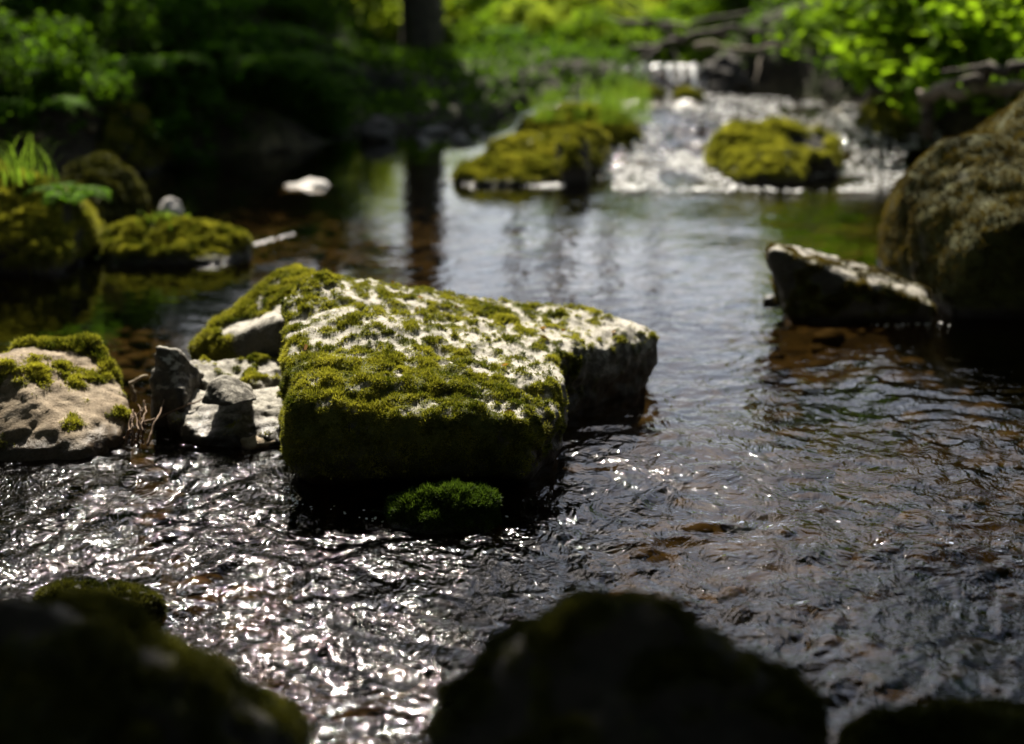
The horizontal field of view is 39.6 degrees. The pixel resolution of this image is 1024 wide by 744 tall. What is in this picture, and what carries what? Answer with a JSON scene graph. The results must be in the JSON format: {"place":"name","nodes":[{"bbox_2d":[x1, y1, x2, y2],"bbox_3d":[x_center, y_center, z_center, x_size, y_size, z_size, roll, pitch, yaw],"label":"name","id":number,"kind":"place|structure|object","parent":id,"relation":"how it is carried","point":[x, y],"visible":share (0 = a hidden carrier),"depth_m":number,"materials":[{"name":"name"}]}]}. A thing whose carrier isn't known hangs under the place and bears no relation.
{"place":"outdoors","nodes":[
{"label":"outdoors","id":0,"kind":"place"},
{"bbox_2d":[424,127,437,133],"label":"shore stone","id":1,"kind":"object","parent":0,"point":[430,130],"visible":0.89,"depth_m":9.14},
{"bbox_2d":[0,0,1021,176],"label":"ground","id":2,"kind":"structure","parent":0,"point":[797,77],"depth_m":9.60,"materials":[{"name":"plant"}]},
{"bbox_2d":[0,6,56,92],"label":"leafy shrub","id":3,"kind":"object","parent":2,"relation":"on","point":[11,28],"visible":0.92,"depth_m":6.78,"materials":[{"name":"green plant"}]},
{"bbox_2d":[0,0,70,26],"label":"leafy shrub","id":4,"kind":"object","parent":2,"relation":"on","point":[19,2],"visible":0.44,"depth_m":7.72,"materials":[{"name":"green plant"}]},
{"bbox_2d":[0,0,89,38],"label":"leafy shrub","id":5,"kind":"object","parent":2,"relation":"on","point":[21,13],"visible":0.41,"depth_m":8.30,"materials":[{"name":"green plant"}]},
{"bbox_2d":[0,86,98,123],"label":"fern","id":6,"kind":"object","parent":2,"relation":"on","point":[52,98],"visible":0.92,"depth_m":6.90,"materials":[{"name":"plant"}]},
{"bbox_2d":[0,161,105,275],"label":"mossy mound","id":7,"kind":"object","parent":2,"relation":"on","point":[37,238],"visible":0.66,"depth_m":4.98,"materials":[{"name":"plant"}]},
{"bbox_2d":[0,132,60,186],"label":"grass tuft","id":8,"kind":"object","parent":7,"relation":"on","point":[16,171],"visible":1,"depth_m":4.99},
{"bbox_2d":[23,181,111,206],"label":"fern","id":9,"kind":"object","parent":7,"relation":"on","point":[73,193],"visible":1,"depth_m":4.94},
{"bbox_2d":[0,330,134,461],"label":"wedge rock","id":10,"kind":"object","parent":2,"relation":"on","point":[63,398],"visible":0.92,"depth_m":3.15,"materials":[{"name":"stone"}]},
{"bbox_2d":[0,9,142,107],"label":"leafy shrub","id":11,"kind":"object","parent":2,"relation":"on","point":[48,29],"visible":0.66,"depth_m":7.19,"materials":[{"name":"green plant"}]},
{"bbox_2d":[30,65,144,92],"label":"fern","id":12,"kind":"object","parent":2,"relation":"on","point":[107,74],"visible":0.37,"depth_m":7.39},
{"bbox_2d":[33,576,168,623],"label":"wet rock","id":13,"kind":"object","parent":2,"relation":"on","point":[153,602],"visible":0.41,"depth_m":2.37,"materials":[{"name":"stone"}]},
{"bbox_2d":[57,150,149,227],"bbox_3d":[-1.688,-0.621,5.738,0.402,0.548,0.608,0,16,0],"label":"dark rock","id":14,"kind":"object","parent":2,"relation":"on","point":[129,197],"visible":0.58,"depth_m":5.64,"materials":[{"name":"stone"}]},
{"bbox_2d":[59,0,167,63],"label":"leafy shrub","id":15,"kind":"object","parent":2,"relation":"on","point":[107,23],"visible":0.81,"depth_m":7.90,"materials":[{"name":"green plant"}]},
{"bbox_2d":[19,84,213,182],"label":"pebbles","id":16,"kind":"object","parent":2,"relation":"on","point":[36,136],"depth_m":7.25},
{"bbox_2d":[96,97,174,173],"bbox_3d":[-2.019,-1.160,7.574,0.445,0.595,0.601,0,16,0],"label":"mossy mound","id":17,"kind":"object","parent":2,"relation":"on","point":[140,156],"visible":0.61,"depth_m":7.41,"materials":[{"name":"plant"}]},
{"bbox_2d":[69,48,218,83],"bbox_3d":[-2.057,-1.692,7.879,0.980,0.196,0.802,13,20,38],"label":"fern","id":18,"kind":"object","parent":2,"relation":"on","point":[147,65],"visible":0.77,"depth_m":7.67,"materials":[{"name":"plant"}]},
{"bbox_2d":[0,586,316,743],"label":"dark boulder","id":19,"kind":"object","parent":2,"relation":"on","point":[85,666],"visible":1,"depth_m":1.44,"materials":[{"name":"plant"}]},
{"bbox_2d":[95,0,222,22],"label":"leafy shrub","id":20,"kind":"object","parent":2,"relation":"on","point":[111,3],"visible":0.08,"depth_m":9.02,"materials":[{"name":"green plant"}]},
{"bbox_2d":[96,213,253,264],"bbox_3d":[-1.245,-0.430,5.234,0.593,0.323,0.400,0,16,0],"label":"mossy rock","id":21,"kind":"object","parent":2,"relation":"on","point":[189,240],"visible":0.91,"depth_m":5.12,"materials":[{"name":"stone"}]},
{"bbox_2d":[137,206,194,229],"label":"grass tuft","id":22,"kind":"object","parent":21,"relation":"on","point":[161,213],"visible":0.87,"depth_m":5.16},
{"bbox_2d":[130,38,264,64],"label":"fern","id":23,"kind":"object","parent":2,"relation":"on","point":[171,46],"visible":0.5,"depth_m":8.12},
{"bbox_2d":[118,0,278,56],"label":"leafy shrub","id":24,"kind":"object","parent":2,"relation":"on","point":[168,12],"visible":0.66,"depth_m":8.32,"materials":[{"name":"green plant"}]},
{"bbox_2d":[167,352,282,447],"bbox_3d":[-0.650,0.130,3.320,0.339,0.285,0.387,0,16,0],"label":"flat stone","id":25,"kind":"object","parent":2,"relation":"on","point":[202,424],"visible":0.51,"depth_m":3.22,"materials":[{"name":"grey stone"}]},
{"bbox_2d":[144,398,202,422],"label":"twig","id":26,"kind":"object","parent":25,"relation":"on","point":[153,419],"visible":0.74,"depth_m":3.20,"materials":[{"name":"wood"}]},
{"bbox_2d":[149,345,203,426],"bbox_3d":[-0.773,0.065,3.333,0.102,0.286,0.220,3,16,9],"label":"stone shard","id":27,"kind":"object","parent":25,"relation":"on","point":[177,375],"visible":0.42,"depth_m":3.24,"materials":[{"name":"stone"}]},
{"bbox_2d":[202,375,255,405],"bbox_3d":[-0.629,0.031,3.200,0.122,0.060,0.174,0,16,0],"label":"stone shard","id":28,"kind":"object","parent":25,"relation":"on","point":[224,390],"visible":1,"depth_m":3.15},
{"bbox_2d":[240,435,274,449],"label":"flat stone","id":29,"kind":"object","parent":25,"relation":"on","point":[253,442],"visible":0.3,"depth_m":3.13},
{"bbox_2d":[169,33,283,103],"bbox_3d":[-1.673,-1.720,8.212,0.719,0.464,0.805,-6,17,-19],"label":"leafy shrub","id":30,"kind":"object","parent":2,"relation":"on","point":[223,76],"visible":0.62,"depth_m":8.02,"materials":[{"name":"green plant"}]},
{"bbox_2d":[186,263,315,361],"bbox_3d":[-0.580,-0.037,3.635,0.358,0.427,0.389,12,20,37],"label":"mossy rock","id":31,"kind":"object","parent":2,"relation":"on","point":[251,321],"visible":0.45,"depth_m":3.55,"materials":[{"name":"stone"}]},
{"bbox_2d":[193,48,333,81],"bbox_3d":[-1.520,-1.801,8.340,0.739,0.198,0.894,-12,19,-36],"label":"fern","id":32,"kind":"object","parent":2,"relation":"on","point":[254,59],"visible":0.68,"depth_m":8.13,"materials":[{"name":"plant"}]},
{"bbox_2d":[224,51,314,116],"bbox_3d":[-1.524,-1.694,8.483,0.719,0.464,0.805,-10,18,-31],"label":"leafy shrub","id":33,"kind":"object","parent":2,"relation":"on","point":[290,87],"visible":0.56,"depth_m":8.32,"materials":[{"name":"green plant"}]},
{"bbox_2d":[231,23,332,103],"bbox_3d":[-1.518,-1.913,8.912,0.856,0.552,0.958,9,18,29],"label":"leafy shrub","id":34,"kind":"object","parent":2,"relation":"on","point":[313,81],"visible":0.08,"depth_m":8.81,"materials":[{"name":"green plant"}]},
{"bbox_2d":[232,54,365,87],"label":"fern","id":35,"kind":"object","parent":2,"relation":"on","point":[296,70],"visible":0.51,"depth_m":8.31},
{"bbox_2d":[268,40,354,110],"bbox_3d":[-1.439,-1.945,9.392,0.862,0.497,0.770,10,19,32],"label":"leafy shrub","id":36,"kind":"object","parent":2,"relation":"on","point":[343,94],"visible":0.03,"depth_m":9.37,"materials":[{"name":"green plant"}]},
{"bbox_2d":[262,0,378,45],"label":"leafy shrub","id":37,"kind":"object","parent":2,"relation":"on","point":[305,16],"visible":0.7,"depth_m":10.33,"materials":[{"name":"green plant"}]},
{"bbox_2d":[291,93,369,111],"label":"fern","id":38,"kind":"object","parent":2,"relation":"on","point":[331,99],"visible":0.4,"depth_m":8.95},
{"bbox_2d":[344,0,400,24],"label":"leafy shrub","id":39,"kind":"object","parent":2,"relation":"on","point":[394,4],"visible":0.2,"depth_m":13.70,"materials":[{"name":"green plant"}]},
{"bbox_2d":[358,116,396,141],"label":"shore stone","id":40,"kind":"object","parent":2,"relation":"on","point":[378,129],"visible":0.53,"depth_m":8.75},
{"bbox_2d":[356,0,474,41],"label":"leafy shrub","id":41,"kind":"object","parent":2,"relation":"on","point":[391,29],"visible":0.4,"depth_m":14.22,"materials":[{"name":"green plant"}]},
{"bbox_2d":[401,0,443,59],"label":"trunk","id":42,"kind":"object","parent":2,"relation":"on","point":[422,23],"visible":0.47,"depth_m":12.52,"materials":[{"name":"brown plant"}]},
{"bbox_2d":[382,477,503,534],"bbox_3d":[-0.133,0.286,2.747,0.238,0.180,0.154,0,16,0],"label":"mossy stone","id":43,"kind":"object","parent":2,"relation":"on","point":[445,507],"visible":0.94,"depth_m":2.70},
{"bbox_2d":[278,268,658,485],"bbox_3d":[-0.133,-0.049,3.577,1.003,0.509,1.630,0,16,0],"label":"mossy boulder","id":44,"kind":"object","parent":2,"relation":"on","point":[379,383],"visible":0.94,"depth_m":2.97,"materials":[{"name":"plant"}]},
{"bbox_2d":[446,0,498,40],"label":"leafy shrub","id":45,"kind":"object","parent":2,"relation":"on","point":[458,20],"visible":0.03,"depth_m":14.57,"materials":[{"name":"green plant"}]},
{"bbox_2d":[443,0,515,49],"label":"leafy shrub","id":46,"kind":"object","parent":2,"relation":"on","point":[475,2],"visible":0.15,"depth_m":14.38,"materials":[{"name":"green plant"}]},
{"bbox_2d":[448,0,520,45],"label":"leafy shrub","id":47,"kind":"object","parent":2,"relation":"on","point":[480,19],"visible":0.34,"depth_m":13.44,"materials":[{"name":"green plant"}]},
{"bbox_2d":[451,151,559,185],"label":"mossy slab","id":48,"kind":"structure","parent":2,"relation":"on","point":[528,168],"depth_m":6.98,"materials":[{"name":"plant"}]},
{"bbox_2d":[0,0,1023,160],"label":"undergrowth","id":49,"kind":"object","parent":2,"relation":"on","point":[394,55],"visible":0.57,"depth_m":10.30,"materials":[{"name":"green plant"}]},
{"bbox_2d":[694,27,845,87],"bbox_3d":[1.809,-2.144,9.598,1.119,0.418,0.415,0,16,0],"label":"dead branch","id":50,"kind":"object","parent":49,"relation":"on","point":[718,46],"visible":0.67,"depth_m":9.68,"materials":[{"name":"wood"}]},
{"bbox_2d":[460,0,566,27],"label":"leafy shrub","id":51,"kind":"object","parent":2,"relation":"on","point":[467,14],"visible":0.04,"depth_m":14.38,"materials":[{"name":"green plant"}]},
{"bbox_2d":[477,24,559,44],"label":"fern","id":52,"kind":"object","parent":2,"relation":"on","point":[512,29],"visible":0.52,"depth_m":12.12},
{"bbox_2d":[483,121,610,170],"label":"mossy slab","id":53,"kind":"structure","parent":2,"relation":"on","point":[531,142],"depth_m":7.48,"materials":[{"name":"plant"}]},
{"bbox_2d":[489,0,616,32],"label":"leafy shrub","id":54,"kind":"object","parent":2,"relation":"on","point":[516,15],"visible":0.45,"depth_m":12.90,"materials":[{"name":"green plant"}]},
{"bbox_2d":[520,1,599,39],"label":"leafy shrub","id":55,"kind":"object","parent":2,"relation":"on","point":[541,20],"visible":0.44,"depth_m":11.91,"materials":[{"name":"green plant"}]},
{"bbox_2d":[554,130,593,183],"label":"mossy block","id":56,"kind":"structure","parent":2,"relation":"on","point":[574,154],"depth_m":7.00,"materials":[{"name":"plant"}]},
{"bbox_2d":[541,0,612,22],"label":"leafy shrub","id":57,"kind":"object","parent":2,"relation":"on","point":[550,1],"visible":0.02,"depth_m":13.74,"materials":[{"name":"green plant"}]},
{"bbox_2d":[513,100,642,146],"bbox_3d":[0.371,-1.339,8.139,0.784,0.439,0.626,0,16,0],"label":"mossy mound","id":58,"kind":"object","parent":2,"relation":"on","point":[624,134],"visible":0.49,"depth_m":8.00,"materials":[{"name":"plant"}]},
{"bbox_2d":[520,89,579,122],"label":"grass tuft","id":59,"kind":"object","parent":58,"relation":"on","point":[549,112],"visible":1,"depth_m":7.82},
{"bbox_2d":[534,82,573,105],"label":"grass tuft","id":60,"kind":"object","parent":58,"relation":"on","point":[555,89],"visible":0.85,"depth_m":8.17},
{"bbox_2d":[567,102,597,121],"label":"grass tuft","id":61,"kind":"object","parent":58,"relation":"on","point":[582,111],"visible":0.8,"depth_m":7.98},
{"bbox_2d":[571,72,620,104],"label":"grass tuft","id":62,"kind":"object","parent":58,"relation":"on","point":[593,94],"visible":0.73,"depth_m":8.44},
{"bbox_2d":[579,90,623,111],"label":"grass tuft","id":63,"kind":"object","parent":58,"relation":"on","point":[600,102],"visible":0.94,"depth_m":7.89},
{"bbox_2d":[583,98,628,124],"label":"grass tuft","id":64,"kind":"object","parent":58,"relation":"on","point":[604,119],"visible":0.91,"depth_m":7.88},
{"bbox_2d":[595,63,654,99],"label":"grass tuft","id":65,"kind":"object","parent":58,"relation":"on","point":[634,85],"visible":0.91,"depth_m":8.31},
{"bbox_2d":[603,85,649,116],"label":"grass tuft","id":66,"kind":"object","parent":58,"relation":"on","point":[617,101],"visible":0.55,"depth_m":8.05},
{"bbox_2d":[609,72,651,97],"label":"grass tuft","id":67,"kind":"object","parent":58,"relation":"on","point":[631,83],"visible":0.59,"depth_m":8.46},
{"bbox_2d":[613,81,657,114],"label":"grass tuft","id":68,"kind":"object","parent":58,"relation":"on","point":[645,108],"visible":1,"depth_m":7.71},
{"bbox_2d":[616,111,662,124],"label":"grass tuft","id":69,"kind":"object","parent":58,"relation":"on","point":[647,118],"visible":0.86,"depth_m":7.90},
{"bbox_2d":[548,2,649,54],"bbox_3d":[0.683,-2.716,11.385,0.730,0.482,0.723,14,21,42],"label":"leafy shrub","id":70,"kind":"object","parent":2,"relation":"on","point":[615,34],"visible":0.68,"depth_m":11.40,"materials":[{"name":"green plant"}]},
{"bbox_2d":[558,0,673,45],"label":"leafy shrub","id":71,"kind":"object","parent":2,"relation":"on","point":[627,15],"visible":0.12,"depth_m":12.21,"materials":[{"name":"green plant"}]},
{"bbox_2d":[422,586,831,743],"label":"dark boulder","id":72,"kind":"object","parent":2,"relation":"on","point":[629,666],"visible":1,"depth_m":1.46,"materials":[{"name":"stone"}]},
{"bbox_2d":[569,0,700,39],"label":"leafy shrub","id":73,"kind":"object","parent":2,"relation":"on","point":[632,3],"visible":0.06,"depth_m":12.82,"materials":[{"name":"green plant"}]},
{"bbox_2d":[613,83,667,107],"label":"mossy stone","id":74,"kind":"object","parent":2,"relation":"on","point":[659,97],"visible":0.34,"depth_m":9.37,"materials":[{"name":"green stone"}]},
{"bbox_2d":[619,6,702,58],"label":"leafy shrub","id":75,"kind":"object","parent":2,"relation":"on","point":[655,35],"visible":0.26,"depth_m":11.54,"materials":[{"name":"green plant"}]},
{"bbox_2d":[621,0,721,54],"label":"leafy shrub","id":76,"kind":"object","parent":2,"relation":"on","point":[684,5],"visible":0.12,"depth_m":12.19,"materials":[{"name":"green plant"}]},
{"bbox_2d":[667,85,707,108],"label":"mossy stone","id":77,"kind":"object","parent":2,"relation":"on","point":[688,95],"visible":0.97,"depth_m":9.39,"materials":[{"name":"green stone"}]},
{"bbox_2d":[647,9,728,60],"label":"leafy shrub","id":78,"kind":"object","parent":2,"relation":"on","point":[695,54],"visible":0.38,"depth_m":11.35,"materials":[{"name":"green plant"}]},
{"bbox_2d":[594,0,790,59],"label":"dead branch","id":79,"kind":"object","parent":2,"relation":"on","point":[645,24],"visible":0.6,"depth_m":10.89,"materials":[{"name":"wood"}]},
{"bbox_2d":[666,0,738,28],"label":"leafy shrub","id":80,"kind":"object","parent":2,"relation":"on","point":[719,7],"visible":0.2,"depth_m":12.20,"materials":[{"name":"green plant"}]},
{"bbox_2d":[606,0,850,65],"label":"dead branch","id":81,"kind":"object","parent":2,"relation":"on","point":[667,43],"visible":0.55,"depth_m":10.52,"materials":[{"name":"wood"}]},
{"bbox_2d":[700,51,757,96],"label":"dark boulder","id":82,"kind":"object","parent":2,"relation":"on","point":[724,74],"visible":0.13,"depth_m":10.11,"materials":[{"name":"stone"}]},
{"bbox_2d":[700,0,771,11],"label":"leafy shrub","id":83,"kind":"object","parent":2,"relation":"on","point":[733,3],"visible":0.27,"depth_m":11.52,"materials":[{"name":"green plant"}]},
{"bbox_2d":[721,144,809,185],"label":"flat stone","id":84,"kind":"object","parent":2,"relation":"on","point":[781,165],"visible":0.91,"depth_m":6.98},
{"bbox_2d":[703,115,844,177],"bbox_3d":[1.373,-1.143,7.473,0.732,0.412,0.657,0,16,0],"label":"mossy boulder","id":85,"kind":"object","parent":2,"relation":"on","point":[819,147],"visible":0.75,"depth_m":7.34,"materials":[{"name":"plant"}]},
{"bbox_2d":[766,0,905,82],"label":"leafy shrub","id":86,"kind":"object","parent":2,"relation":"on","point":[813,29],"visible":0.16,"depth_m":9.15,"materials":[{"name":"green plant"}]},
{"bbox_2d":[856,91,924,141],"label":"mossy rock","id":87,"kind":"object","parent":2,"relation":"on","point":[884,118],"visible":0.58,"depth_m":8.14,"materials":[{"name":"stone"}]},
{"bbox_2d":[794,0,1023,67],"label":"leafy shrub","id":88,"kind":"object","parent":2,"relation":"on","point":[898,35],"visible":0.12,"depth_m":8.68,"materials":[{"name":"green plant"}]},
{"bbox_2d":[813,0,1023,108],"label":"leafy shrub","id":89,"kind":"object","parent":2,"relation":"on","point":[905,9],"visible":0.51,"depth_m":7.83,"materials":[{"name":"green plant"}]},
{"bbox_2d":[833,692,1023,743],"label":"dark boulder","id":90,"kind":"object","parent":2,"relation":"on","point":[958,720],"visible":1,"depth_m":1.66,"materials":[{"name":"stone"}]},
{"bbox_2d":[864,0,1023,125],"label":"leafy shrub","id":91,"kind":"object","parent":2,"relation":"on","point":[925,63],"visible":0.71,"depth_m":7.19,"materials":[{"name":"green plant"}]},
{"bbox_2d":[876,89,1023,318],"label":"round boulder","id":92,"kind":"object","parent":2,"relation":"on","point":[950,230],"visible":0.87,"depth_m":4.39,"materials":[{"name":"stone"}]},
{"bbox_2d":[0,55,1023,743],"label":"water","id":93,"kind":"structure","parent":0,"point":[836,511],"depth_m":2.97,"materials":[{"name":"liquid"}]},
{"bbox_2d":[125,416,133,444],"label":"twig","id":94,"kind":"object","parent":93,"relation":"on","point":[126,438],"visible":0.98,"depth_m":3.08,"materials":[{"name":"wood"}]},
{"bbox_2d":[135,413,139,447],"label":"twig","id":95,"kind":"object","parent":93,"relation":"on","point":[137,440],"visible":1,"depth_m":3.07,"materials":[{"name":"wood"}]},
{"bbox_2d":[129,374,147,401],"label":"twig","id":96,"kind":"object","parent":93,"relation":"on","point":[133,392],"visible":1,"depth_m":3.35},
{"bbox_2d":[146,399,164,445],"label":"twig","id":97,"kind":"object","parent":93,"relation":"on","point":[152,430],"visible":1,"depth_m":3.11,"materials":[{"name":"wood"}]},
{"bbox_2d":[158,197,182,214],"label":"white stone","id":98,"kind":"object","parent":93,"relation":"in","point":[172,205],"visible":0.38,"depth_m":6.11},
{"bbox_2d":[284,178,328,187],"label":"white stone","id":99,"kind":"object","parent":93,"relation":"in","point":[310,183],"visible":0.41,"depth_m":6.88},
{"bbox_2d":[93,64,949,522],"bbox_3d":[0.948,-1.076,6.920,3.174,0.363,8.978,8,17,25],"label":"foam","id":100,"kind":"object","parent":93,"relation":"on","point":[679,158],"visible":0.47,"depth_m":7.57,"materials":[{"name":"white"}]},
{"bbox_2d":[636,63,696,87],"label":"waterfall","id":101,"kind":"structure","parent":93,"relation":"on","point":[691,69],"depth_m":10.31,"materials":[{"name":"white liquid"}]},
{"bbox_2d":[763,295,775,302],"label":"dark rock","id":102,"kind":"object","parent":93,"relation":"in","point":[769,299],"visible":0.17,"depth_m":4.47,"materials":[{"name":"stone"}]},
{"bbox_2d":[806,121,824,129],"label":"riffle stone","id":103,"kind":"object","parent":93,"relation":"on","point":[821,123],"visible":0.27,"depth_m":8.19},
{"bbox_2d":[822,108,843,115],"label":"riffle stone","id":104,"kind":"object","parent":93,"relation":"on","point":[837,111],"visible":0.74,"depth_m":8.74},
{"bbox_2d":[764,242,937,324],"bbox_3d":[1.018,-0.260,4.257,0.554,0.269,0.275,0,16,0],"label":"slanted rock","id":105,"kind":"object","parent":93,"relation":"in","point":[811,287],"visible":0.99,"depth_m":4.16,"materials":[{"name":"stone"}]},
{"bbox_2d":[852,126,868,132],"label":"riffle stone","id":106,"kind":"object","parent":93,"relation":"on","point":[861,128],"visible":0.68,"depth_m":8.21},
{"bbox_2d":[919,102,936,140],"bbox_3d":[2.077,-1.278,7.103,0.094,0.249,0.101,0,16,0],"label":"broken stump","id":107,"kind":"object","parent":93,"relation":"in","point":[928,128],"visible":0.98,"depth_m":7.08,"materials":[{"name":"wood"}]},
{"bbox_2d":[918,78,1023,103],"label":"fallen log","id":108,"kind":"object","parent":107,"relation":"on","point":[948,89],"visible":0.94,"depth_m":6.90,"materials":[{"name":"brown wood"}]},
{"bbox_2d":[942,60,1023,88],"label":"fallen log","id":109,"kind":"object","parent":108,"relation":"on","point":[987,70],"visible":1,"depth_m":6.67,"materials":[{"name":"wood"}]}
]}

